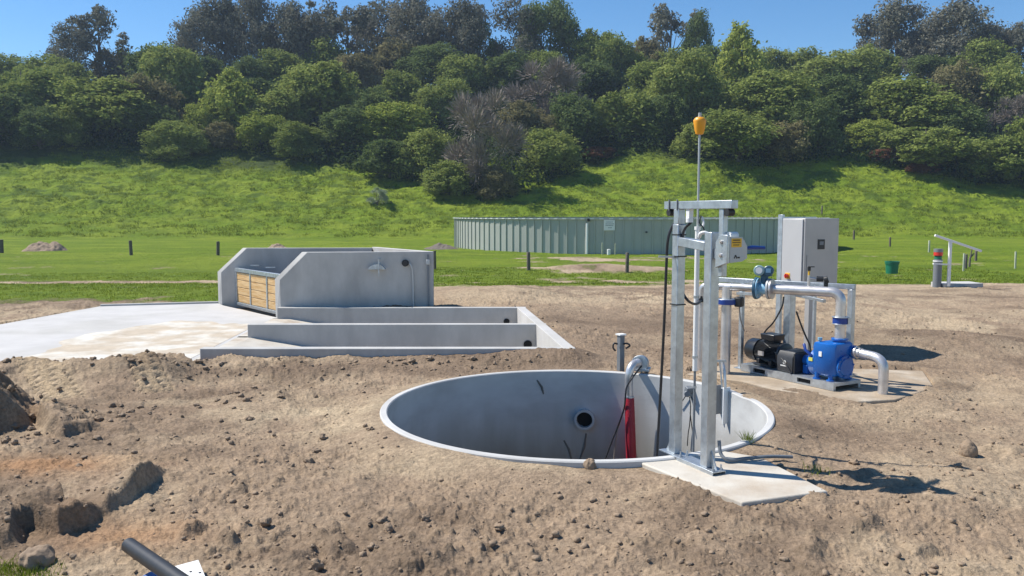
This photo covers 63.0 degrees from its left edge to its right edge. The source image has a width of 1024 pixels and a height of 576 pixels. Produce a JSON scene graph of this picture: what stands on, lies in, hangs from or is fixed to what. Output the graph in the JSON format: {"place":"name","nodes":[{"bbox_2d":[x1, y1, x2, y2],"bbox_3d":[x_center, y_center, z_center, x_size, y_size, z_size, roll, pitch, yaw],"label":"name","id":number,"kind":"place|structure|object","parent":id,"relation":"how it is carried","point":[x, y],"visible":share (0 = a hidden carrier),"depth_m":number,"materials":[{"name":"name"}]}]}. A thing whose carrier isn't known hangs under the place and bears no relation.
{"place":"outdoors","nodes":[
{"label":"outdoors","id":0,"kind":"place"},
{"bbox_2d":[0,98,1023,575],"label":"ground","id":1,"kind":"structure","parent":0,"point":[404,488],"depth_m":10.85,"materials":[{"name":"soil"}]},
{"bbox_2d":[0,93,33,142],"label":"bushy tree","id":2,"kind":"object","parent":1,"relation":"on","point":[10,104],"visible":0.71,"depth_m":136.56,"materials":[{"name":"green plant"}]},
{"bbox_2d":[0,65,73,113],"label":"bushy tree","id":3,"kind":"object","parent":1,"relation":"on","point":[30,86],"visible":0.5,"depth_m":144.86,"materials":[{"name":"green plant"}]},
{"bbox_2d":[6,103,67,149],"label":"bush","id":4,"kind":"object","parent":1,"relation":"on","point":[38,123],"visible":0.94,"depth_m":134.76,"materials":[{"name":"green plant"}]},
{"bbox_2d":[18,544,55,571],"bbox_3d":[-3.408,1.945,5.986,0.223,0.171,0.246,3,6,32],"label":"boulder","id":5,"kind":"object","parent":1,"relation":"on","point":[30,557],"visible":0.91,"depth_m":5.94,"materials":[{"name":"stone"}]},
{"bbox_2d":[41,20,96,70],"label":"tall tree","id":6,"kind":"object","parent":1,"relation":"on","point":[81,41],"visible":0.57,"depth_m":185.15,"materials":[{"name":"green plant"}]},
{"bbox_2d":[48,109,93,145],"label":"bush","id":7,"kind":"object","parent":1,"relation":"on","point":[71,134],"visible":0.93,"depth_m":135.89,"materials":[{"name":"green plant"}]},
{"bbox_2d":[49,3,132,83],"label":"tall tree","id":8,"kind":"object","parent":1,"relation":"on","point":[96,18],"visible":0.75,"depth_m":188.92,"materials":[{"name":"green plant"}]},
{"bbox_2d":[44,74,163,135],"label":"bushy tree","id":9,"kind":"object","parent":1,"relation":"on","point":[99,109],"visible":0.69,"depth_m":139.47,"materials":[{"name":"green plant"}]},
{"bbox_2d":[89,46,134,83],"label":"bushy tree","id":10,"kind":"object","parent":1,"relation":"on","point":[115,70],"visible":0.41,"depth_m":190.56,"materials":[{"name":"green plant"}]},
{"bbox_2d":[0,303,276,360],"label":"concrete apron","id":11,"kind":"object","parent":1,"relation":"on","point":[30,337],"visible":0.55,"depth_m":19.50,"materials":[{"name":"grey concrete"}]},
{"bbox_2d":[23,321,247,361],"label":"sand","id":12,"kind":"structure","parent":11,"relation":"on","point":[189,339],"depth_m":16.54,"materials":[{"name":"beige sand"}]},
{"bbox_2d":[114,102,183,136],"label":"bushy tree","id":13,"kind":"object","parent":1,"relation":"on","point":[153,114],"visible":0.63,"depth_m":141.36,"materials":[{"name":"green plant"}]},
{"bbox_2d":[119,72,185,128],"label":"bushy tree","id":14,"kind":"object","parent":1,"relation":"on","point":[156,89],"visible":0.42,"depth_m":147.25,"materials":[{"name":"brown plant"}]},
{"bbox_2d":[121,538,188,575],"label":"drain pipe","id":15,"kind":"object","parent":1,"relation":"on","point":[148,559],"visible":1,"depth_m":5.54,"materials":[{"name":"grey plastic"}]},
{"bbox_2d":[129,42,213,114],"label":"bushy tree","id":16,"kind":"object","parent":1,"relation":"on","point":[181,68],"visible":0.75,"depth_m":158.24,"materials":[{"name":"green plant"}]},
{"bbox_2d":[137,119,216,158],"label":"bush","id":17,"kind":"object","parent":1,"relation":"on","point":[169,139],"visible":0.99,"depth_m":134.29,"materials":[{"name":"green plant"}]},
{"bbox_2d":[166,15,233,67],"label":"tall tree","id":18,"kind":"object","parent":1,"relation":"on","point":[186,38],"visible":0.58,"depth_m":181.51,"materials":[{"name":"green plant"}]},
{"bbox_2d":[180,102,223,129],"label":"bushy tree","id":19,"kind":"object","parent":1,"relation":"on","point":[197,115],"visible":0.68,"depth_m":144.69,"materials":[{"name":"green plant"}]},
{"bbox_2d":[199,120,242,148],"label":"bush","id":20,"kind":"object","parent":1,"relation":"on","point":[220,134],"visible":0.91,"depth_m":138.67,"materials":[{"name":"green plant"}]},
{"bbox_2d":[183,0,261,68],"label":"tall tree","id":21,"kind":"object","parent":1,"relation":"on","point":[219,9],"visible":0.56,"depth_m":186.99,"materials":[{"name":"green plant"}]},
{"bbox_2d":[196,66,263,131],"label":"bush","id":22,"kind":"object","parent":1,"relation":"on","point":[225,93],"visible":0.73,"depth_m":146.23,"materials":[{"name":"green plant"}]},
{"bbox_2d":[219,0,274,65],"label":"tall tree","id":23,"kind":"object","parent":1,"relation":"on","point":[253,9],"visible":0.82,"depth_m":185.79,"materials":[{"name":"green plant"}]},
{"bbox_2d":[230,111,285,150],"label":"bush","id":24,"kind":"object","parent":1,"relation":"on","point":[260,129],"visible":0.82,"depth_m":139.37,"materials":[{"name":"green plant"}]},
{"bbox_2d":[251,47,306,87],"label":"bushy tree","id":25,"kind":"object","parent":1,"relation":"on","point":[275,61],"visible":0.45,"depth_m":173.26,"materials":[{"name":"green plant"}]},
{"bbox_2d":[246,88,313,131],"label":"bushy tree","id":26,"kind":"object","parent":1,"relation":"on","point":[271,103],"visible":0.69,"depth_m":146.63,"materials":[{"name":"green plant"}]},
{"bbox_2d":[256,0,312,62],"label":"tall tree","id":27,"kind":"object","parent":1,"relation":"on","point":[268,28],"visible":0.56,"depth_m":184.74,"materials":[{"name":"green plant"}]},
{"bbox_2d":[269,119,327,157],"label":"bush","id":28,"kind":"object","parent":1,"relation":"on","point":[291,140],"visible":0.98,"depth_m":135.21,"materials":[{"name":"green plant"}]},
{"bbox_2d":[273,12,326,62],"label":"tall tree","id":29,"kind":"object","parent":1,"relation":"on","point":[309,37],"visible":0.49,"depth_m":182.94,"materials":[{"name":"green plant"}]},
{"bbox_2d":[270,59,361,126],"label":"bushy tree","id":30,"kind":"object","parent":1,"relation":"on","point":[329,87],"visible":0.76,"depth_m":149.52,"materials":[{"name":"green plant"}]},
{"bbox_2d":[285,0,351,46],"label":"tall tree","id":31,"kind":"object","parent":1,"relation":"on","point":[328,10],"visible":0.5,"depth_m":182.96,"materials":[{"name":"green plant"}]},
{"bbox_2d":[299,35,350,70],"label":"bushy tree","id":32,"kind":"object","parent":1,"relation":"on","point":[328,51],"visible":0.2,"depth_m":181.15,"materials":[{"name":"green plant"}]},
{"bbox_2d":[218,247,433,316],"bbox_3d":[-5.065,-0.065,21.778,6.268,1.885,3.302,0,5,0],"label":"weeping wall bunker","id":33,"kind":"object","parent":1,"relation":"on","point":[270,280],"visible":0.88,"depth_m":20.38,"materials":[{"name":"concrete"}]},
{"bbox_2d":[308,103,385,151],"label":"bush","id":34,"kind":"object","parent":1,"relation":"on","point":[338,122],"visible":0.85,"depth_m":138.02,"materials":[{"name":"green plant"}]},
{"bbox_2d":[322,0,393,57],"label":"tall tree","id":35,"kind":"object","parent":1,"relation":"on","point":[362,15],"visible":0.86,"depth_m":184.66,"materials":[{"name":"green plant"}]},
{"bbox_2d":[327,52,391,92],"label":"bushy tree","id":36,"kind":"object","parent":1,"relation":"on","point":[366,71],"visible":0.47,"depth_m":174.44,"materials":[{"name":"green plant"}]},
{"bbox_2d":[345,0,417,56],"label":"tall tree","id":37,"kind":"object","parent":1,"relation":"on","point":[371,32],"visible":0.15,"depth_m":196.78,"materials":[{"name":"green plant"}]},
{"bbox_2d":[193,307,574,360],"bbox_3d":[-2.344,1.511,17.090,6.808,1.573,6.280,0,5,0],"label":"sand trap","id":38,"kind":"object","parent":1,"relation":"on","point":[315,332],"visible":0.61,"depth_m":16.95,"materials":[{"name":"concrete"}]},
{"bbox_2d":[352,138,423,178],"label":"bushy tree","id":39,"kind":"object","parent":1,"relation":"on","point":[379,155],"visible":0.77,"depth_m":127.58,"materials":[{"name":"green plant"}]},
{"bbox_2d":[364,34,424,87],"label":"bush","id":40,"kind":"object","parent":1,"relation":"on","point":[389,53],"visible":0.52,"depth_m":179.95,"materials":[{"name":"green plant"}]},
{"bbox_2d":[349,100,446,151],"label":"bushy tree","id":41,"kind":"object","parent":1,"relation":"on","point":[395,120],"visible":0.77,"depth_m":137.65,"materials":[{"name":"green plant"}]},
{"bbox_2d":[374,68,423,104],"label":"bushy tree","id":42,"kind":"object","parent":1,"relation":"on","point":[397,87],"visible":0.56,"depth_m":159.05,"materials":[{"name":"green plant"}]},
{"bbox_2d":[374,0,452,63],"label":"tall tree","id":43,"kind":"object","parent":1,"relation":"on","point":[413,13],"visible":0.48,"depth_m":187.76,"materials":[{"name":"green plant"}]},
{"bbox_2d":[387,127,461,178],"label":"bushy tree","id":44,"kind":"object","parent":1,"relation":"on","point":[429,149],"visible":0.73,"depth_m":127.40,"materials":[{"name":"green plant"}]},
{"bbox_2d":[393,41,476,88],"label":"bushy tree","id":45,"kind":"object","parent":1,"relation":"on","point":[422,68],"visible":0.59,"depth_m":174.15,"materials":[{"name":"green plant"}]},
{"bbox_2d":[409,76,471,128],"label":"bushy tree","id":46,"kind":"object","parent":1,"relation":"on","point":[436,98],"visible":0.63,"depth_m":154.23,"materials":[{"name":"green plant"}]},
{"bbox_2d":[419,159,476,195],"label":"bush","id":47,"kind":"object","parent":1,"relation":"on","point":[447,179],"visible":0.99,"depth_m":119.53,"materials":[{"name":"green plant"}]},
{"bbox_2d":[430,0,494,62],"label":"tall tree","id":48,"kind":"object","parent":1,"relation":"on","point":[467,20],"visible":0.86,"depth_m":184.25,"materials":[{"name":"green plant"}]},
{"bbox_2d":[431,53,494,99],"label":"bushy tree","id":49,"kind":"object","parent":1,"relation":"on","point":[472,71],"visible":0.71,"depth_m":169.65,"materials":[{"name":"green plant"}]},
{"bbox_2d":[441,86,530,188],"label":"bare tree","id":50,"kind":"object","parent":1,"relation":"on","point":[484,121],"visible":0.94,"depth_m":120.60,"materials":[{"name":"grey plant"}]},
{"bbox_2d":[473,164,521,198],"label":"bush","id":51,"kind":"object","parent":1,"relation":"on","point":[493,180],"visible":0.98,"depth_m":119.45,"materials":[{"name":"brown plant"}]},
{"bbox_2d":[479,48,533,101],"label":"bushy tree","id":52,"kind":"object","parent":1,"relation":"on","point":[504,72],"visible":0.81,"depth_m":171.12,"materials":[{"name":"green plant"}]},
{"bbox_2d":[0,349,1022,571],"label":"soil clumps","id":53,"kind":"object","parent":1,"relation":"on","point":[316,565],"visible":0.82,"depth_m":9.61,"materials":[{"name":"brown soil"}]},
{"bbox_2d":[0,134,1023,301],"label":"grass","id":54,"kind":"structure","parent":1,"relation":"on","point":[182,287],"depth_m":115.23,"materials":[{"name":"green plant"}]},
{"bbox_2d":[0,81,1023,200],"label":"undergrowth","id":55,"kind":"object","parent":1,"relation":"on","point":[521,173],"visible":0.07,"depth_m":136.40,"materials":[{"name":"green plant"}]},
{"bbox_2d":[0,306,1023,575],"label":"soil crumbs","id":56,"kind":"object","parent":1,"relation":"on","point":[676,540],"visible":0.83,"depth_m":6.98,"materials":[{"name":"brown soil"}]},
{"bbox_2d":[483,0,545,62],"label":"tall tree","id":57,"kind":"object","parent":1,"relation":"on","point":[512,18],"visible":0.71,"depth_m":184.48,"materials":[{"name":"green plant"}]},
{"bbox_2d":[495,99,558,154],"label":"bushy tree","id":58,"kind":"object","parent":1,"relation":"on","point":[522,112],"visible":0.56,"depth_m":139.34,"materials":[{"name":"green plant"}]},
{"bbox_2d":[497,53,592,129],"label":"bare tree","id":59,"kind":"object","parent":1,"relation":"on","point":[558,72],"visible":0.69,"depth_m":151.54,"materials":[{"name":"grey plant"}]},
{"bbox_2d":[513,0,583,60],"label":"tall tree","id":60,"kind":"object","parent":1,"relation":"on","point":[552,15],"visible":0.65,"depth_m":183.42,"materials":[{"name":"green plant"}]},
{"bbox_2d":[517,125,586,176],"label":"bushy tree","id":61,"kind":"object","parent":1,"relation":"on","point":[548,149],"visible":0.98,"depth_m":128.66,"materials":[{"name":"green plant"}]},
{"bbox_2d":[380,370,774,467],"bbox_3d":[0.775,3.009,10.677,4.800,3.120,5.000,0,5,0],"label":"concrete pit","id":62,"kind":"object","parent":1,"relation":"on","point":[568,418],"visible":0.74,"depth_m":12.47,"materials":[{"name":"concrete"}]},
{"bbox_2d":[692,112,706,451],"bbox_3d":[1.953,0.654,8.807,0.132,4.943,0.206,-2,5,-18],"label":"float gauge","id":63,"kind":"object","parent":62,"relation":"on","point":[699,121],"visible":0.93,"depth_m":8.76,"materials":[{"name":"grey plastic"}]},
{"bbox_2d":[549,87,605,146],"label":"bushy tree","id":64,"kind":"object","parent":1,"relation":"on","point":[579,117],"visible":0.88,"depth_m":140.60,"materials":[{"name":"green plant"}]},
{"bbox_2d":[565,55,616,102],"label":"bush","id":65,"kind":"object","parent":1,"relation":"on","point":[598,77],"visible":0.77,"depth_m":167.16,"materials":[{"name":"green plant"}]},
{"bbox_2d":[567,27,631,90],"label":"bushy tree","id":66,"kind":"object","parent":1,"relation":"on","point":[590,39],"visible":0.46,"depth_m":179.75,"materials":[{"name":"green plant"}]},
{"bbox_2d":[592,31,650,91],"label":"bushy tree","id":67,"kind":"object","parent":1,"relation":"on","point":[628,58],"visible":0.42,"depth_m":178.70,"materials":[{"name":"green plant"}]},
{"bbox_2d":[586,87,674,142],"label":"bush","id":68,"kind":"object","parent":1,"relation":"on","point":[616,112],"visible":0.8,"depth_m":142.85,"materials":[{"name":"green plant"}]},
{"bbox_2d":[453,217,817,254],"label":"storage tank","id":69,"kind":"object","parent":1,"relation":"on","point":[591,235],"visible":0.7,"depth_m":65.64,"materials":[{"name":"metal"}]},
{"bbox_2d":[619,59,664,96],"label":"bushy tree","id":70,"kind":"object","parent":1,"relation":"on","point":[637,73],"visible":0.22,"depth_m":157.87,"materials":[{"name":"green plant"}]},
{"bbox_2d":[636,93,694,142],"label":"bushy tree","id":71,"kind":"object","parent":1,"relation":"on","point":[671,110],"visible":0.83,"depth_m":141.46,"materials":[{"name":"green plant"}]},
{"bbox_2d":[645,2,705,52],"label":"tall tree","id":72,"kind":"object","parent":1,"relation":"on","point":[662,16],"visible":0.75,"depth_m":184.66,"materials":[{"name":"green plant"}]},
{"bbox_2d":[641,47,729,122],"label":"bushy tree","id":73,"kind":"object","parent":1,"relation":"on","point":[688,78],"visible":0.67,"depth_m":147.05,"materials":[{"name":"green plant"}]},
{"bbox_2d":[680,7,714,51],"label":"tall tree","id":74,"kind":"object","parent":1,"relation":"on","point":[691,42],"visible":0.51,"depth_m":181.05,"materials":[{"name":"green plant"}]},
{"bbox_2d":[669,122,735,157],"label":"bush","id":75,"kind":"object","parent":1,"relation":"on","point":[686,134],"visible":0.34,"depth_m":134.81,"materials":[{"name":"green plant"}]},
{"bbox_2d":[641,451,826,505],"bbox_3d":[2.036,1.875,7.740,1.213,0.298,1.375,-2,5,-21],"label":"gantry pad","id":76,"kind":"object","parent":1,"relation":"on","point":[751,482],"visible":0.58,"depth_m":7.55,"materials":[{"name":"concrete"}]},
{"bbox_2d":[658,199,764,475],"bbox_3d":[1.790,0.434,7.911,1.033,2.542,0.484,5,7,42],"label":"lifting gantry","id":77,"kind":"object","parent":76,"relation":"on","point":[723,247],"visible":1,"depth_m":7.79,"materials":[{"name":"metal"}]},
{"bbox_2d":[656,222,673,456],"bbox_3d":[1.529,0.648,8.326,0.242,2.703,0.081,5,7,44],"label":"power cable","id":78,"kind":"object","parent":77,"relation":"hanging from","point":[663,339],"visible":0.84,"depth_m":8.33,"materials":[{"name":"black rubber"}]},
{"bbox_2d":[684,105,791,161],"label":"bushy tree","id":79,"kind":"object","parent":1,"relation":"on","point":[750,134],"visible":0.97,"depth_m":128.21,"materials":[{"name":"green plant"}]},
{"bbox_2d":[708,19,775,108],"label":"bushy tree","id":80,"kind":"object","parent":1,"relation":"on","point":[742,57],"visible":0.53,"depth_m":161.46,"materials":[{"name":"green plant"}]},
{"bbox_2d":[715,67,822,125],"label":"bushy tree","id":81,"kind":"object","parent":1,"relation":"on","point":[767,92],"visible":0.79,"depth_m":140.13,"materials":[{"name":"green plant"}]},
{"bbox_2d":[758,117,813,162],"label":"bushy tree","id":82,"kind":"object","parent":1,"relation":"on","point":[793,143],"visible":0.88,"depth_m":128.21,"materials":[{"name":"green plant"}]},
{"bbox_2d":[775,215,838,349],"bbox_3d":[5.168,-0.031,14.683,0.930,2.510,0.678,-3,6,-29],"label":"control cabinet","id":83,"kind":"object","parent":1,"relation":"on","point":[803,243],"visible":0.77,"depth_m":14.42,"materials":[{"name":"metal"}]},
{"bbox_2d":[688,365,932,403],"bbox_3d":[4.419,1.500,12.245,3.655,0.250,2.464,1,5,11],"label":"pump pad","id":84,"kind":"object","parent":1,"relation":"on","point":[903,384],"visible":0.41,"depth_m":12.04,"materials":[{"name":"concrete"}]},
{"bbox_2d":[719,277,855,377],"bbox_3d":[4.116,0.601,12.848,0.901,1.431,2.188,-3,6,-32],"label":"pipe frame","id":85,"kind":"object","parent":84,"relation":"on","point":[789,318],"visible":0.53,"depth_m":12.97,"materials":[{"name":"metal"}]},
{"bbox_2d":[697,265,850,374],"bbox_3d":[3.841,0.557,12.426,2.291,1.796,0.348,3,6,33],"label":"discharge pipe","id":86,"kind":"object","parent":85,"relation":"attached to","point":[769,288],"visible":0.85,"depth_m":12.36,"materials":[{"name":"silver metal"}]},
{"bbox_2d":[741,332,860,390],"bbox_3d":[4.237,0.997,12.487,0.560,0.700,1.876,-3,6,-29],"label":"pump set","id":87,"kind":"object","parent":84,"relation":"on","point":[828,364],"visible":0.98,"depth_m":12.14,"materials":[{"name":"metal"}]},
{"bbox_2d":[852,346,888,394],"bbox_3d":[4.971,1.185,11.582,0.170,0.695,0.534,-3,6,-31],"label":"suction pipe","id":88,"kind":"object","parent":87,"relation":"attached to","point":[880,360],"visible":0.96,"depth_m":11.39,"materials":[{"name":"silver metal"}]},
{"bbox_2d":[784,97,848,154],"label":"bushy tree","id":89,"kind":"object","parent":1,"relation":"on","point":[821,117],"visible":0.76,"depth_m":131.95,"materials":[{"name":"green plant"}]},
{"bbox_2d":[791,47,889,94],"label":"bushy tree","id":90,"kind":"object","parent":1,"relation":"on","point":[856,65],"visible":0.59,"depth_m":169.01,"materials":[{"name":"green plant"}]},
{"bbox_2d":[808,72,875,129],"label":"bushy tree","id":91,"kind":"object","parent":1,"relation":"on","point":[841,93],"visible":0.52,"depth_m":142.38,"materials":[{"name":"green plant"}]},
{"bbox_2d":[842,118,899,149],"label":"bushy tree","id":92,"kind":"object","parent":1,"relation":"on","point":[869,130],"visible":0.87,"depth_m":133.65,"materials":[{"name":"green plant"}]},
{"bbox_2d":[853,0,934,79],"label":"tall tree","id":93,"kind":"object","parent":1,"relation":"on","point":[896,13],"visible":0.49,"depth_m":189.17,"materials":[{"name":"green plant"}]},
{"bbox_2d":[839,71,971,133],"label":"bushy tree","id":94,"kind":"object","parent":1,"relation":"on","point":[916,103],"visible":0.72,"depth_m":136.74,"materials":[{"name":"green plant"}]},
{"bbox_2d":[893,15,952,80],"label":"tall tree","id":95,"kind":"object","parent":1,"relation":"on","point":[911,40],"visible":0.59,"depth_m":184.53,"materials":[{"name":"green plant"}]},
{"bbox_2d":[872,125,982,166],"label":"bushy tree","id":96,"kind":"object","parent":1,"relation":"on","point":[937,147],"visible":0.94,"depth_m":124.51,"materials":[{"name":"green plant"}]},
{"bbox_2d":[894,53,970,86],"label":"tall tree","id":97,"kind":"object","parent":1,"relation":"on","point":[926,65],"visible":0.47,"depth_m":171.21,"materials":[{"name":"green plant"}]},
{"bbox_2d":[926,102,991,143],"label":"bushy tree","id":98,"kind":"object","parent":1,"relation":"on","point":[971,120],"visible":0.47,"depth_m":132.46,"materials":[{"name":"green plant"}]},
{"bbox_2d":[928,57,994,111],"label":"bushy tree","id":99,"kind":"object","parent":1,"relation":"on","point":[964,84],"visible":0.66,"depth_m":153.48,"materials":[{"name":"green plant"}]},
{"bbox_2d":[914,0,1009,70],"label":"tall tree","id":100,"kind":"object","parent":1,"relation":"on","point":[955,14],"visible":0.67,"depth_m":181.37,"materials":[{"name":"green plant"}]},
{"bbox_2d":[943,34,1023,74],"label":"bushy tree","id":101,"kind":"object","parent":1,"relation":"on","point":[982,54],"visible":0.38,"depth_m":171.81,"materials":[{"name":"green plant"}]},
{"bbox_2d":[946,133,1023,179],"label":"bush","id":102,"kind":"object","parent":1,"relation":"on","point":[988,154],"visible":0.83,"depth_m":122.53,"materials":[{"name":"green plant"}]},
{"bbox_2d":[973,59,1023,129],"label":"bushy tree","id":103,"kind":"object","parent":1,"relation":"on","point":[1002,80],"visible":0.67,"depth_m":152.19,"materials":[{"name":"green plant"}]},
{"bbox_2d":[990,115,1023,182],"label":"bush","id":104,"kind":"object","parent":1,"relation":"on","point":[1013,130],"visible":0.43,"depth_m":124.19,"materials":[{"name":"green plant"}]},
{"bbox_2d":[0,0,1023,81],"label":"sky","id":105,"kind":"structure","parent":0,"point":[26,27],"materials":[{"name":"blue"}]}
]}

